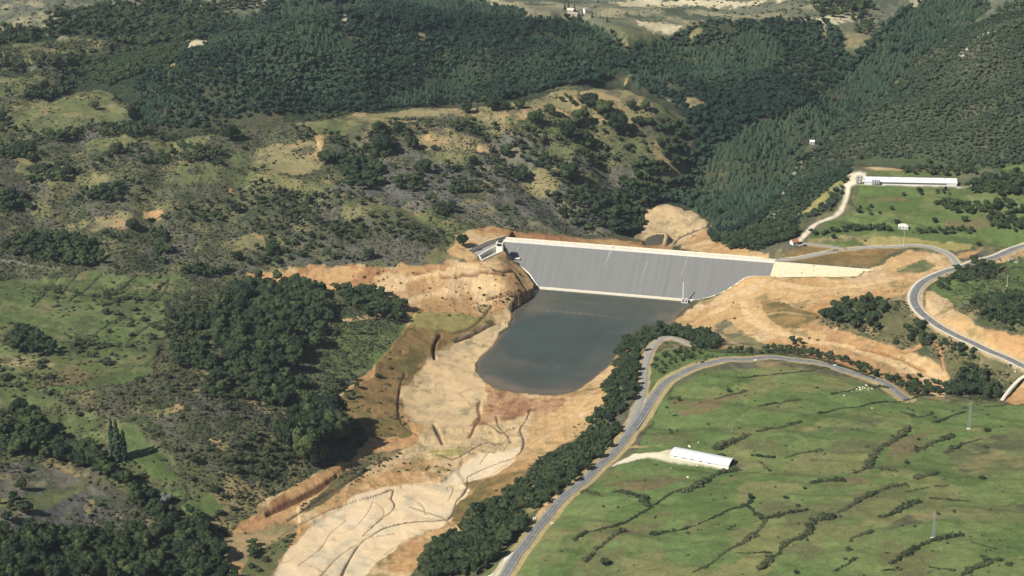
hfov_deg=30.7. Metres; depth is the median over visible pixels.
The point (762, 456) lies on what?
hedge
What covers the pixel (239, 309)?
oak tree
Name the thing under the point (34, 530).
oak tree
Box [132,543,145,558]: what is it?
oak tree
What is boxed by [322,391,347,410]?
oak tree
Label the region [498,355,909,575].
old road
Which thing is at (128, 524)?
oak tree
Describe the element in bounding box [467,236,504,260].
spillway
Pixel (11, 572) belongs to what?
ash tree
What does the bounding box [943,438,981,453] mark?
hedge
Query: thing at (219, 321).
oak tree
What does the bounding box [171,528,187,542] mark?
oak tree
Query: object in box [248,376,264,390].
oak tree
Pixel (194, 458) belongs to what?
bush
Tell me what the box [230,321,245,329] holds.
oak tree
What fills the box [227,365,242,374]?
oak tree
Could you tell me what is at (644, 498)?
hedge
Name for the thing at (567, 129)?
oak tree
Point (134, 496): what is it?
ash tree
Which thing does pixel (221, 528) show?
bush
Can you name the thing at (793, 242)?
house
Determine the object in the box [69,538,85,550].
ash tree
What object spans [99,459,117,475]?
ash tree
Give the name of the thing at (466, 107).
oak tree
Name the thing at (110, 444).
poplar tree
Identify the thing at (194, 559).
oak tree
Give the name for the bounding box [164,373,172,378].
bush
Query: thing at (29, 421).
ash tree
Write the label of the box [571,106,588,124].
oak tree
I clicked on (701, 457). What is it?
barn
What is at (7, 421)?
oak tree
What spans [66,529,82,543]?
oak tree
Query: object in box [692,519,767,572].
hedge
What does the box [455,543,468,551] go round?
oak tree
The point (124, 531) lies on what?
oak tree
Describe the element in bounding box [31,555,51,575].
ash tree
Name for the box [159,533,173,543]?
oak tree
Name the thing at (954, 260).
dam road
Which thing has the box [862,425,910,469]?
hedge
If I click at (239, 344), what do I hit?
oak tree
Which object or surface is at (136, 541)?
oak tree
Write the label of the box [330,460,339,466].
bush
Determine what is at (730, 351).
hedge
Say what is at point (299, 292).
oak tree
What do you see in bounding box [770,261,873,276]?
wing wall
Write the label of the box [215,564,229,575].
oak tree
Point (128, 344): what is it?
bush
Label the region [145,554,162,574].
oak tree
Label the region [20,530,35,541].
ash tree
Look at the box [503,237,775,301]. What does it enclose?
dam
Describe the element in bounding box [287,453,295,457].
bush
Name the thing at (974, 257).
oak tree
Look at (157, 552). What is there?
oak tree
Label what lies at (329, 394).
oak tree
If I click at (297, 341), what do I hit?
oak tree
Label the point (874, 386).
hedge
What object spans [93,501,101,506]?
bush
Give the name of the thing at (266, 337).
oak tree
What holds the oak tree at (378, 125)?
on the ground
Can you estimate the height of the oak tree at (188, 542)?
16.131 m
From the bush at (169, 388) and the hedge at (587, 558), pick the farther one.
the bush at (169, 388)
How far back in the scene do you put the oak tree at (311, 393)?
1598.42 m
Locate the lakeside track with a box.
[624,336,693,429]
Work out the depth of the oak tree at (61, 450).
1449.03 m
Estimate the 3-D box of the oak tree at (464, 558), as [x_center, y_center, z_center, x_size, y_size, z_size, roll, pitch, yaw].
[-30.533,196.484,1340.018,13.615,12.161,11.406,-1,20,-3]
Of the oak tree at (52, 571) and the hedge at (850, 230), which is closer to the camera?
the oak tree at (52, 571)
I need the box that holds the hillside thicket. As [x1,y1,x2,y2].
[748,0,1023,249]
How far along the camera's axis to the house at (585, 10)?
2743.00 m
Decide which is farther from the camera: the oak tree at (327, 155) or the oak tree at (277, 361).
the oak tree at (327, 155)
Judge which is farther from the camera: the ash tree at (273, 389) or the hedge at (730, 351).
the hedge at (730, 351)
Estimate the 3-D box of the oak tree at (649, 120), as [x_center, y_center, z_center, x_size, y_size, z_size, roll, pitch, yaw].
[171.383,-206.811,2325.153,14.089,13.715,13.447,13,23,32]
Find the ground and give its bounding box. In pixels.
[0,0,1023,575]
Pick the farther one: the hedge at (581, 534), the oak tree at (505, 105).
the oak tree at (505, 105)
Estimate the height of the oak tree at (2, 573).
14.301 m
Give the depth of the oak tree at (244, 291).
1813.84 m
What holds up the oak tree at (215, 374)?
on the ground
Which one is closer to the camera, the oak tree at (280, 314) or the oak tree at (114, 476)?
the oak tree at (114, 476)
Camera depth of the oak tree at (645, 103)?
2342.39 m
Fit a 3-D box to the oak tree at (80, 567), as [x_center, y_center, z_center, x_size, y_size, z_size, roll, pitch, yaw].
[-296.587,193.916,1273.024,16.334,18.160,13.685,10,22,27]
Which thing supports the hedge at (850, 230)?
on the ground
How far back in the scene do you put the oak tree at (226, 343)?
1670.40 m
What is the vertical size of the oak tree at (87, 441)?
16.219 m
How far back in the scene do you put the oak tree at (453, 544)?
1361.92 m
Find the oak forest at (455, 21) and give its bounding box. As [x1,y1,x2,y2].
[132,0,989,240]
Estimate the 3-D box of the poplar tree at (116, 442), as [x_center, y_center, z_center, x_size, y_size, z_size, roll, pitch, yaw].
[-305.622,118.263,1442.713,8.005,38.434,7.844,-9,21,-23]
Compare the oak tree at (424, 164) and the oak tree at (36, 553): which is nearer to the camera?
the oak tree at (36, 553)
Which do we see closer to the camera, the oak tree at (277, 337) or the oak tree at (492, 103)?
the oak tree at (277, 337)
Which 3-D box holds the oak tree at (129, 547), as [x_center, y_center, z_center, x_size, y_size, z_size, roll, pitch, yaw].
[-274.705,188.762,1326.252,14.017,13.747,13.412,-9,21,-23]
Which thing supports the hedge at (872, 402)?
on the ground
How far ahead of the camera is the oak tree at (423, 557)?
1351.74 m
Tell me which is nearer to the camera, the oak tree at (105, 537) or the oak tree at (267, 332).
the oak tree at (105, 537)
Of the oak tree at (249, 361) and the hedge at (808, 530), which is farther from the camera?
the oak tree at (249, 361)
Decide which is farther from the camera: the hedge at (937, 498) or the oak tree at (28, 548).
the hedge at (937, 498)
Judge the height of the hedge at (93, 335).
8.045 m
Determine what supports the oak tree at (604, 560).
on the ground
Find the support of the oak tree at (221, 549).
on the ground
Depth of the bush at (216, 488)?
1441.86 m
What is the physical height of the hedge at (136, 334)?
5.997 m
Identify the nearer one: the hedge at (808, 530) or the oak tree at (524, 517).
the hedge at (808, 530)
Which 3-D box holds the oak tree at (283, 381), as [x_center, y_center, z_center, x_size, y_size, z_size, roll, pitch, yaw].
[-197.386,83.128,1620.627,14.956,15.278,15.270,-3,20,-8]
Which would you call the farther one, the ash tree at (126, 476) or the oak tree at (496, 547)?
the ash tree at (126, 476)
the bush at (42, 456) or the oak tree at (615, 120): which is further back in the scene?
the oak tree at (615, 120)
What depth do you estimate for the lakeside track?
1686.55 m
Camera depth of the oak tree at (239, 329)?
1689.48 m
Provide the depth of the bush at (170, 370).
1603.97 m
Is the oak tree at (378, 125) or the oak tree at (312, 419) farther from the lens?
the oak tree at (378, 125)
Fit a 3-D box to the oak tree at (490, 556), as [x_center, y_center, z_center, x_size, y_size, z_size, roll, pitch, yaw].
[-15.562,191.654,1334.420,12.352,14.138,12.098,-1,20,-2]
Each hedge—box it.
[68,273,101,301]
[82,315,125,344]
[128,319,163,340]
[135,279,169,302]
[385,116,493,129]
[572,488,681,540]
[580,488,603,496]
[581,527,627,561]
[612,489,649,506]
[648,529,680,535]
[680,465,741,492]
[681,499,753,529]
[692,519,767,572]
[711,432,750,449]
[714,349,785,353]
[714,389,747,399]
[735,551,772,553]
[739,367,829,377]
[745,505,767,519]
[751,454,775,457]
[755,423,790,431]
[756,511,835,569]
[758,402,778,405]
[765,508,807,518]
[777,398,800,403]
[784,448,822,457]
[787,420,802,425]
[799,355,875,378]
[809,476,846,483]
[817,392,934,413]
[824,228,885,232]
[830,384,889,394]
[834,482,909,512]
[834,557,857,570]
[850,529,873,538]
[852,466,898,473]
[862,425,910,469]
[877,498,922,517]
[881,566,902,570]
[888,531,965,564]
[901,411,933,416]
[905,484,948,492]
[912,470,939,479]
[913,433,954,451]
[928,565,955,571]
[929,497,968,500]
[932,411,966,422]
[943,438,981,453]
[960,557,1003,575]
[972,542,997,549]
[984,403,1023,407]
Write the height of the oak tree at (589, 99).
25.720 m
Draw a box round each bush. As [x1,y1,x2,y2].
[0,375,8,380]
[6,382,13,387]
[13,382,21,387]
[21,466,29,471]
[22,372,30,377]
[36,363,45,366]
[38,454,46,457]
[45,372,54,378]
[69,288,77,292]
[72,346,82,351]
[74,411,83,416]
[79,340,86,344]
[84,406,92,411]
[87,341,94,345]
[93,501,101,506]
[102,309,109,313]
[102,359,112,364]
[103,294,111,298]
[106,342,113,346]
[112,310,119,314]
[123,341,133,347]
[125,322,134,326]
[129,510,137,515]
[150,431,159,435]
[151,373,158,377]
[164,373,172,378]
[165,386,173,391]
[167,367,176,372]
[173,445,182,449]
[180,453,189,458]
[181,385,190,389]
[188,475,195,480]
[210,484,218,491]
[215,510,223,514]
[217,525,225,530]
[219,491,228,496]
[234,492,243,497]
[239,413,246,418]
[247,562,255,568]
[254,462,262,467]
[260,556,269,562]
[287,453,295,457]
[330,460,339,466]
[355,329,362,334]
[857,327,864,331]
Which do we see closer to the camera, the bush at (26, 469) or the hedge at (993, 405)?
the bush at (26, 469)
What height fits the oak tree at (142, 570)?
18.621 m
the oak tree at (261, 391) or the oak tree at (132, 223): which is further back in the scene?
the oak tree at (132, 223)
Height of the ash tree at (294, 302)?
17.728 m
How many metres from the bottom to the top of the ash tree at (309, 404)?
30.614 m
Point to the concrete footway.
(507, 557)
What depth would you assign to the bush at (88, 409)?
1517.38 m
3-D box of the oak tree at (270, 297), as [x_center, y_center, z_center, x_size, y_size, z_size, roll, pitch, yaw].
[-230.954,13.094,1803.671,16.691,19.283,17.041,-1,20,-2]
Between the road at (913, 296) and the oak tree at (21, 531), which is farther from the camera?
the road at (913, 296)
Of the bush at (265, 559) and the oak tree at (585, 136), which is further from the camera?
the oak tree at (585, 136)
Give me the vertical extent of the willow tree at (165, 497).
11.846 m
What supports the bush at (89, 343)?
on the ground
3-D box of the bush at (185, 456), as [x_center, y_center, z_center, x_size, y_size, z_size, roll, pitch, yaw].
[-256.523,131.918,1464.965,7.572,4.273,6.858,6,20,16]
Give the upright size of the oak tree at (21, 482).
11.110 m
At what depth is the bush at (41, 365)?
1588.55 m
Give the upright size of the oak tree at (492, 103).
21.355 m
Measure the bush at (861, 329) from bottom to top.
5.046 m
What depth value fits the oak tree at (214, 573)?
1316.41 m
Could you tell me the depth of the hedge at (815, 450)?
1462.32 m
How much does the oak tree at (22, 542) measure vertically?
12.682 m
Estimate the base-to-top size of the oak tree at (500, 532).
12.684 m
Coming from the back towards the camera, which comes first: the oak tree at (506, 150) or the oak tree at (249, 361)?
the oak tree at (506, 150)
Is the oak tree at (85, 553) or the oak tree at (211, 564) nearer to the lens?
the oak tree at (85, 553)
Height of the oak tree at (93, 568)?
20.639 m
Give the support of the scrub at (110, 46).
on the ground
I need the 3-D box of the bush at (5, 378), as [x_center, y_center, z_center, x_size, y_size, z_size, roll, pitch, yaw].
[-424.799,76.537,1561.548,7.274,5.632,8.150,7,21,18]
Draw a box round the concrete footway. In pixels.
[488,552,512,575]
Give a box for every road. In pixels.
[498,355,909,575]
[776,244,959,264]
[908,243,1023,369]
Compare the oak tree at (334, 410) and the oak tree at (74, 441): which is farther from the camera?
the oak tree at (334, 410)
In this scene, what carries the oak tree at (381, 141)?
on the ground
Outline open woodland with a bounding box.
[0,0,1023,575]
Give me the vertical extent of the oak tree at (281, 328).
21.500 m
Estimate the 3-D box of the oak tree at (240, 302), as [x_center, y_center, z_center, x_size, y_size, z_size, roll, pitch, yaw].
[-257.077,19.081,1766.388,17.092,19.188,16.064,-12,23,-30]
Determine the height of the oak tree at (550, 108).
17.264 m
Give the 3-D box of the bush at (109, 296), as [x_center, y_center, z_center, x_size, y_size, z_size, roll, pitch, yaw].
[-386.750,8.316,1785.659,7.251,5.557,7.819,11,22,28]
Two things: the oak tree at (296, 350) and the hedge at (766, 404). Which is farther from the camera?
the oak tree at (296, 350)
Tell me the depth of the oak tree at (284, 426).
1508.07 m
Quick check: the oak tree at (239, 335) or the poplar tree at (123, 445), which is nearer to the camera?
the poplar tree at (123, 445)
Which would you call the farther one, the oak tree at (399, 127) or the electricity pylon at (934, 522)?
the oak tree at (399, 127)
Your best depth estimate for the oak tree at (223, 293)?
1783.77 m
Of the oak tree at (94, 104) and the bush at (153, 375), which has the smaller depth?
the bush at (153, 375)
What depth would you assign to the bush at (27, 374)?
1568.51 m
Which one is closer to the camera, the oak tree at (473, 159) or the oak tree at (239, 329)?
the oak tree at (239, 329)
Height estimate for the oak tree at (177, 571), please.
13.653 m
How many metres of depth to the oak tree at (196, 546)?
1350.14 m
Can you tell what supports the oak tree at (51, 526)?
on the ground
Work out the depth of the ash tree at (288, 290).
1847.21 m
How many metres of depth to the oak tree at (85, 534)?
1320.99 m
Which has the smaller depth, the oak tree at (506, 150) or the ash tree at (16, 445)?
the ash tree at (16, 445)
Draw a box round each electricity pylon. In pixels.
[930,514,936,537]
[966,402,972,429]
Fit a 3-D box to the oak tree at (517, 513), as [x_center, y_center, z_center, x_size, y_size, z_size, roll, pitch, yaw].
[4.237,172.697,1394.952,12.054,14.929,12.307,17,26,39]
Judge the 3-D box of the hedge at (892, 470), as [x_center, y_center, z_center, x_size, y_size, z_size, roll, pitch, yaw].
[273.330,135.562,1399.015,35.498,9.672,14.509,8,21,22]
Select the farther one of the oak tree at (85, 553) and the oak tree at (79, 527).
the oak tree at (79, 527)
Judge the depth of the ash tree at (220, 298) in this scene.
1768.77 m
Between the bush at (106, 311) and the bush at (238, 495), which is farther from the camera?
the bush at (106, 311)
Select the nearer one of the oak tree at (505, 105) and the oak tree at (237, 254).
the oak tree at (237, 254)
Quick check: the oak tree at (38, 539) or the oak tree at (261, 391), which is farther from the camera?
the oak tree at (261, 391)
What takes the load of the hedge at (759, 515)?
on the ground
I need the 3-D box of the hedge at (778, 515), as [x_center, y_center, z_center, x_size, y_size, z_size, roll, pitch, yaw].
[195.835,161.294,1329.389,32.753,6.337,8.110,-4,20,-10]
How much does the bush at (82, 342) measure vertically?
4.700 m
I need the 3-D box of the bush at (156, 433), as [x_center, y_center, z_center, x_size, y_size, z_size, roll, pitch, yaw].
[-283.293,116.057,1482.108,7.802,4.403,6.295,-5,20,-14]
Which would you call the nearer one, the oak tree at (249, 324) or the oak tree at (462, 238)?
the oak tree at (249, 324)
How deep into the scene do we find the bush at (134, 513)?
1400.86 m
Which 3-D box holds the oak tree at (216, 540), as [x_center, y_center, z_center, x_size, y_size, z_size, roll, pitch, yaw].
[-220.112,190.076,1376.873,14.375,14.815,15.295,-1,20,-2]
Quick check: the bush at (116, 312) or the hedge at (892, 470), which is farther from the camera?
the bush at (116, 312)
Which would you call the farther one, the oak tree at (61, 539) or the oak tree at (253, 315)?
the oak tree at (253, 315)
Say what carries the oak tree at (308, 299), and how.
on the ground
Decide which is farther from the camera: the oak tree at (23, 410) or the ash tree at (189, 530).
the oak tree at (23, 410)
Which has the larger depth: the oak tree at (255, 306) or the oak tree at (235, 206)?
the oak tree at (235, 206)
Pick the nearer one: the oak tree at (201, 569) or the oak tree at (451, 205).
the oak tree at (201, 569)
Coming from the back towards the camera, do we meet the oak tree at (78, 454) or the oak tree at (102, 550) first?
the oak tree at (78, 454)
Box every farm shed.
[567,8,574,14]
[863,176,957,185]
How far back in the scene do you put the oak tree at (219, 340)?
1676.13 m
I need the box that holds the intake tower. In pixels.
[681,282,687,302]
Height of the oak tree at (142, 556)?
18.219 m
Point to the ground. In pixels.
(474, 430)
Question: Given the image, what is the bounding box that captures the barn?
[670,447,734,468]
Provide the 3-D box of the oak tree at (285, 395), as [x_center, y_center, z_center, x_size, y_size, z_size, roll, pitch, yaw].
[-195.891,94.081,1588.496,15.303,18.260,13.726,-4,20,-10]
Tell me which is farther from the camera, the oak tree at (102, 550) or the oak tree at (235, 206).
the oak tree at (235, 206)
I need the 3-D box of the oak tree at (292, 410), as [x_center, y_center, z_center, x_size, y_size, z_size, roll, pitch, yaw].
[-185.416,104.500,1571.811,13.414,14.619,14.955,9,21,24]
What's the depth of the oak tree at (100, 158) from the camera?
2122.41 m
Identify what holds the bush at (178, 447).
on the ground
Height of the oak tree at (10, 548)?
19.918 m
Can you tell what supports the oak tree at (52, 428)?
on the ground
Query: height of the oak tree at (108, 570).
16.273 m
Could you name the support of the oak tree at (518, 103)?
on the ground
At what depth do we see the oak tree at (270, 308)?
1757.77 m
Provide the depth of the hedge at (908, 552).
1236.73 m
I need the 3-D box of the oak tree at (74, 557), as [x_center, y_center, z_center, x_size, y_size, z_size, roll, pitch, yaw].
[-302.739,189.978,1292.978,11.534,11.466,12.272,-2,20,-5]
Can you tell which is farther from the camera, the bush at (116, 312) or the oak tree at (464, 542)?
the bush at (116, 312)
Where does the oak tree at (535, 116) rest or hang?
on the ground
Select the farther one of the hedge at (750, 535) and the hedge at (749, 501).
the hedge at (749, 501)
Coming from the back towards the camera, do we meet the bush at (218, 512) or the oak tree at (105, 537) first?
the bush at (218, 512)
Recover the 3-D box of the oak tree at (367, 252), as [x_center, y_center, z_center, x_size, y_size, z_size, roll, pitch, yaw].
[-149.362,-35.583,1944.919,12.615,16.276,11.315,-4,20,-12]
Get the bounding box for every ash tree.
[1,538,20,550]
[5,561,21,575]
[6,438,22,453]
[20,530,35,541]
[21,416,37,428]
[30,409,48,423]
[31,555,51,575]
[38,520,55,528]
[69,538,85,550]
[83,442,98,455]
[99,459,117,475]
[108,546,117,557]
[116,558,135,575]
[117,469,133,485]
[128,489,144,506]
[134,558,152,570]
[140,538,150,550]
[182,527,193,537]
[183,568,195,575]
[210,556,221,564]
[213,292,228,303]
[255,339,269,349]
[266,383,278,396]
[275,297,290,309]
[281,285,292,293]
[289,300,302,305]
[290,424,320,461]
[297,418,320,437]
[302,280,317,290]
[302,394,317,412]
[309,331,326,346]
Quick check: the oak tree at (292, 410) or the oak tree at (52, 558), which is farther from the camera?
the oak tree at (292, 410)
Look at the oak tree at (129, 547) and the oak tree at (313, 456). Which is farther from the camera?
the oak tree at (313, 456)
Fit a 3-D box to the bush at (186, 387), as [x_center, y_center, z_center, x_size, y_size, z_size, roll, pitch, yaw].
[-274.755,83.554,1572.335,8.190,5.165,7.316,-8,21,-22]
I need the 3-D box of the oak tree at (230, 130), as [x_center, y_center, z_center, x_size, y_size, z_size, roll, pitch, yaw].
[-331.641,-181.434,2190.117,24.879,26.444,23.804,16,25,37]
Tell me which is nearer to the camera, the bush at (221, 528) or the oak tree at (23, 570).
the oak tree at (23, 570)
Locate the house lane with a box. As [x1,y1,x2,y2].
[802,243,845,249]
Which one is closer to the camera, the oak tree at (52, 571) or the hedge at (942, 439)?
the oak tree at (52, 571)
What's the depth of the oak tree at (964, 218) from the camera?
2015.64 m
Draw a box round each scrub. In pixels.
[0,0,1023,320]
[0,289,1023,575]
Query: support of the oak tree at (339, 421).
on the ground
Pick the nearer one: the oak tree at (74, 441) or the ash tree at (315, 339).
the oak tree at (74, 441)
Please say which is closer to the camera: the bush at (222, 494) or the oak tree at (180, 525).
the oak tree at (180, 525)
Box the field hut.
[898,223,908,229]
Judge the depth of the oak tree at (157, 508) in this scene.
1400.49 m
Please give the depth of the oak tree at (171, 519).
1392.57 m
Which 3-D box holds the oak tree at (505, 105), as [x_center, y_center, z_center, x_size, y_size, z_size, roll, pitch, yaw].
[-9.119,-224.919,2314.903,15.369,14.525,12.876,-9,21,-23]
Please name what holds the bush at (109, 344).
on the ground
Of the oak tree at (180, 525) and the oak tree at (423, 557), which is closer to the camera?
the oak tree at (423, 557)
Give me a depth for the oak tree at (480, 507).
1436.35 m
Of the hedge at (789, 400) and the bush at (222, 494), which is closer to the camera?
the bush at (222, 494)
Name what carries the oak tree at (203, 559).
on the ground
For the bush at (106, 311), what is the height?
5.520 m
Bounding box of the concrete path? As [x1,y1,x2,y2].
[1000,375,1023,400]
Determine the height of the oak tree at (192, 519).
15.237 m
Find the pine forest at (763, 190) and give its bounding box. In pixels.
[133,0,1007,240]
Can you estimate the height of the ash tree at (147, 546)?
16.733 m
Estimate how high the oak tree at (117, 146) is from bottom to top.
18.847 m
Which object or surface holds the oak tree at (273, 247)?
on the ground
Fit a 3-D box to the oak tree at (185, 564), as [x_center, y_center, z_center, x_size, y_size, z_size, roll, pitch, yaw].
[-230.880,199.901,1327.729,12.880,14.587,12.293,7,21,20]
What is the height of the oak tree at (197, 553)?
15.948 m
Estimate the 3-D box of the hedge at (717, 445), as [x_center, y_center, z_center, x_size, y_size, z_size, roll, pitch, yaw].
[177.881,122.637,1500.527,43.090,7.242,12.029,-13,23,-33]
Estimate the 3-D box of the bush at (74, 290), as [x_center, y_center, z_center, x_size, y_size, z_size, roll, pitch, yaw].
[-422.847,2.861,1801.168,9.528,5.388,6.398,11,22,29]
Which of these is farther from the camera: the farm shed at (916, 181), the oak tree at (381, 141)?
the oak tree at (381, 141)
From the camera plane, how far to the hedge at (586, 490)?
1425.67 m
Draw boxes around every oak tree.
[0,417,12,427]
[0,523,10,535]
[0,553,14,563]
[0,562,7,570]
[0,570,7,575]
[1,539,20,559]
[5,533,20,542]
[5,563,27,575]
[9,396,28,410]
[13,527,30,542]
[13,551,32,566]
[14,478,26,489]
[16,405,33,416]
[20,539,35,545]
[20,542,38,552]
[21,523,37,534]
[22,516,38,528]
[26,536,42,543]
[26,563,40,575]
[30,547,46,561]
[35,426,51,440]
[35,527,49,538]
[36,544,46,552]
[42,534,55,551]
[42,563,64,575]
[43,554,60,571]
[44,521,57,535]
[44,565,60,575]
[45,422,58,438]
[52,441,71,461]
[52,533,67,549]
[52,562,69,575]
[55,522,67,535]
[61,557,73,563]
[64,547,82,556]
[65,448,75,462]
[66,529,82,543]
[68,439,80,448]
[69,554,78,560]
[69,558,88,575]
[70,524,88,531]
[71,450,85,463]
[73,528,91,543]
[78,550,97,559]
[80,436,94,446]
[83,558,103,575]
[90,101,98,107]
[90,450,106,463]
[90,525,102,533]
[94,558,103,566]
[95,531,112,544]
[96,155,103,161]
[96,544,115,556]
[101,552,116,564]
[101,564,118,575]
[106,530,114,544]
[108,141,122,153]
[110,469,123,482]
[111,533,132,547]
[115,548,126,559]
[116,528,131,535]
[119,545,132,550]
[121,519,137,530]
[123,549,136,560]
[125,218,139,230]
[132,539,151,547]
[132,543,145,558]
[133,529,151,540]
[134,521,146,530]
[134,564,151,575]
[137,550,151,560]
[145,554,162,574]
[147,524,163,540]
[147,547,166,559]
[149,500,165,517]
[155,563,172,575]
[157,539,170,550]
[158,522,169,534]
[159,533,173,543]
[161,512,180,527]
[170,565,184,575]
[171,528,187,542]
[173,521,187,529]
[176,544,187,554]
[179,559,195,569]
[181,539,196,546]
[181,554,198,564]
[183,549,201,558]
[185,513,201,527]
[185,543,203,552]
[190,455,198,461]
[192,562,211,575]
[195,518,214,531]
[195,529,213,538]
[198,555,211,564]
[204,353,221,368]
[205,310,220,324]
[205,535,220,547]
[206,561,214,570]
[206,569,221,575]
[208,367,223,382]
[208,542,226,556]
[210,315,226,329]
[213,332,228,346]
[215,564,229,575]
[217,291,229,297]
[219,123,242,140]
[222,338,236,347]
[224,400,232,409]
[227,304,242,312]
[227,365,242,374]
[229,202,241,212]
[229,324,245,335]
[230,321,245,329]
[230,331,244,338]
[230,339,247,353]
[232,251,242,259]
[232,298,248,311]
[236,286,251,299]
[241,319,254,333]
[246,357,256,367]
[247,348,258,354]
[248,302,262,313]
[248,310,262,321]
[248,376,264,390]
[251,348,269,356]
[252,353,270,364]
[252,385,269,400]
[255,335,270,344]
[258,373,273,384]
[261,280,275,288]
[261,301,278,315]
[263,330,275,336]
[264,338,277,351]
[265,241,281,255]
[265,293,279,301]
[268,331,279,339]
[269,352,285,371]
[272,284,283,292]
[273,321,291,334]
[274,309,289,319]
[274,390,290,404]
[275,414,298,451]
[276,377,292,386]
[279,320,293,331]
[281,294,292,301]
[284,352,299,369]
[284,404,299,418]
[285,344,303,356]
[288,338,303,350]
[291,413,303,420]
[292,288,304,296]
[296,315,308,324]
[301,389,315,399]
[301,411,319,427]
[303,292,320,305]
[303,409,323,420]
[304,439,322,464]
[312,392,338,409]
[313,417,335,443]
[315,290,330,300]
[317,149,336,163]
[319,389,340,406]
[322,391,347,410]
[322,405,341,412]
[323,406,351,444]
[324,297,335,309]
[363,247,374,258]
[372,121,385,130]
[372,131,391,150]
[393,120,407,132]
[406,134,419,148]
[416,550,431,564]
[417,158,432,172]
[445,202,456,211]
[447,539,460,550]
[455,233,468,245]
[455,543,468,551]
[460,101,471,113]
[460,540,469,544]
[460,554,473,561]
[468,155,477,164]
[468,502,485,513]
[483,549,498,561]
[485,97,500,110]
[486,542,502,556]
[494,529,510,542]
[499,145,511,155]
[500,101,510,110]
[512,511,523,520]
[513,99,525,106]
[513,165,528,180]
[514,513,529,525]
[527,109,544,122]
[544,104,555,113]
[559,121,576,137]
[559,161,578,181]
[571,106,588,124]
[580,92,598,108]
[580,131,592,141]
[594,99,613,112]
[600,557,609,564]
[606,111,627,133]
[626,98,637,108]
[634,116,643,124]
[640,99,650,109]
[644,117,654,125]
[961,216,967,221]
[970,255,977,260]
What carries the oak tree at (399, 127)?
on the ground
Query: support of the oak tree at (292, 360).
on the ground
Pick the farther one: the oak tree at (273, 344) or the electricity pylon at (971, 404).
the oak tree at (273, 344)
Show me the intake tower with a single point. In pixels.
(684, 300)
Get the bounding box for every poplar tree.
[108,420,115,460]
[112,419,121,462]
[120,429,126,461]
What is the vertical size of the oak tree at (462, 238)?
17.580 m
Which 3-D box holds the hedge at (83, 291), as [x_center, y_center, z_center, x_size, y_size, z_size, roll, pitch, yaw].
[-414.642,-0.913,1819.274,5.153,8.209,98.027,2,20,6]
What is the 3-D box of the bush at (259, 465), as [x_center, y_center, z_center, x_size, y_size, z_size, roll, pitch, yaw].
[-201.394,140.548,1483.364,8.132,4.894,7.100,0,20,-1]
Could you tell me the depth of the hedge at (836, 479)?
1389.38 m
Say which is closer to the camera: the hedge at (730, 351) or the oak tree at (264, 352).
the oak tree at (264, 352)
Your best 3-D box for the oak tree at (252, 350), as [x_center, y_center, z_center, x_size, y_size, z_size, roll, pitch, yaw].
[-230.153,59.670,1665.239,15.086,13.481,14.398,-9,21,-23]
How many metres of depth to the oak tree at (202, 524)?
1390.92 m
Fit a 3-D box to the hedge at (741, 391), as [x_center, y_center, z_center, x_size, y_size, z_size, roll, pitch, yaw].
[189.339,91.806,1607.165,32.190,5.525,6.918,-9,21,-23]
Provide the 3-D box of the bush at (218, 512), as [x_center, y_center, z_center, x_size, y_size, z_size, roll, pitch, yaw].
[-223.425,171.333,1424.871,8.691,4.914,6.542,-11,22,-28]
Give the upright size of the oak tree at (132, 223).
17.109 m
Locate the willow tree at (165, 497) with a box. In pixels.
[160,492,172,503]
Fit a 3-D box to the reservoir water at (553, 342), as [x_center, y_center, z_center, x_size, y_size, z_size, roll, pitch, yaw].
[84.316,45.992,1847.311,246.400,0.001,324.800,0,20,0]
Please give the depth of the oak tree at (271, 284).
1856.82 m
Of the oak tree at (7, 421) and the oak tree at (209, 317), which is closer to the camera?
the oak tree at (7, 421)
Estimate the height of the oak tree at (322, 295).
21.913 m
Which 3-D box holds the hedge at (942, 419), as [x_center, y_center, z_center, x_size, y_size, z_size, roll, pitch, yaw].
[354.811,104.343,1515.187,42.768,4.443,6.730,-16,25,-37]
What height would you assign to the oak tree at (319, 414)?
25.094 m
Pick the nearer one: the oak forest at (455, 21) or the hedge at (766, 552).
the hedge at (766, 552)
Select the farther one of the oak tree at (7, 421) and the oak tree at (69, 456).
the oak tree at (7, 421)
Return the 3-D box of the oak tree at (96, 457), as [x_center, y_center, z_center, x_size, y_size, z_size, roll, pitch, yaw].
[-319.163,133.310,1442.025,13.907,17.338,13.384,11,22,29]
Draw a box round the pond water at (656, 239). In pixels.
[643,234,668,245]
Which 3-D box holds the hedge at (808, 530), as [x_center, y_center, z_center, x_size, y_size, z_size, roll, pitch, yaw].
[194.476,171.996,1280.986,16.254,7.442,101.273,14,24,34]
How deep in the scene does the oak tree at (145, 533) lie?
1344.28 m
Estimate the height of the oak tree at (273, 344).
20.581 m
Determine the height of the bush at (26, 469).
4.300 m
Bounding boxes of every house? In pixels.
[583,7,587,13]
[789,239,798,245]
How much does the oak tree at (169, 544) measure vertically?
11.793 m
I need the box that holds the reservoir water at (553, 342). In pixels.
[477,289,690,395]
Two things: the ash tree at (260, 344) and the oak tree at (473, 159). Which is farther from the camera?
the oak tree at (473, 159)
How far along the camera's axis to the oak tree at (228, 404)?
1545.87 m
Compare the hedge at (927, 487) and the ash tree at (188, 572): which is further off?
the hedge at (927, 487)
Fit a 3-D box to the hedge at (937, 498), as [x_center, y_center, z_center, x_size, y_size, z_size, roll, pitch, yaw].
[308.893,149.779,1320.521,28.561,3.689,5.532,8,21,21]
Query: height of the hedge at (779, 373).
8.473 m
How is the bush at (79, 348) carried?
on the ground

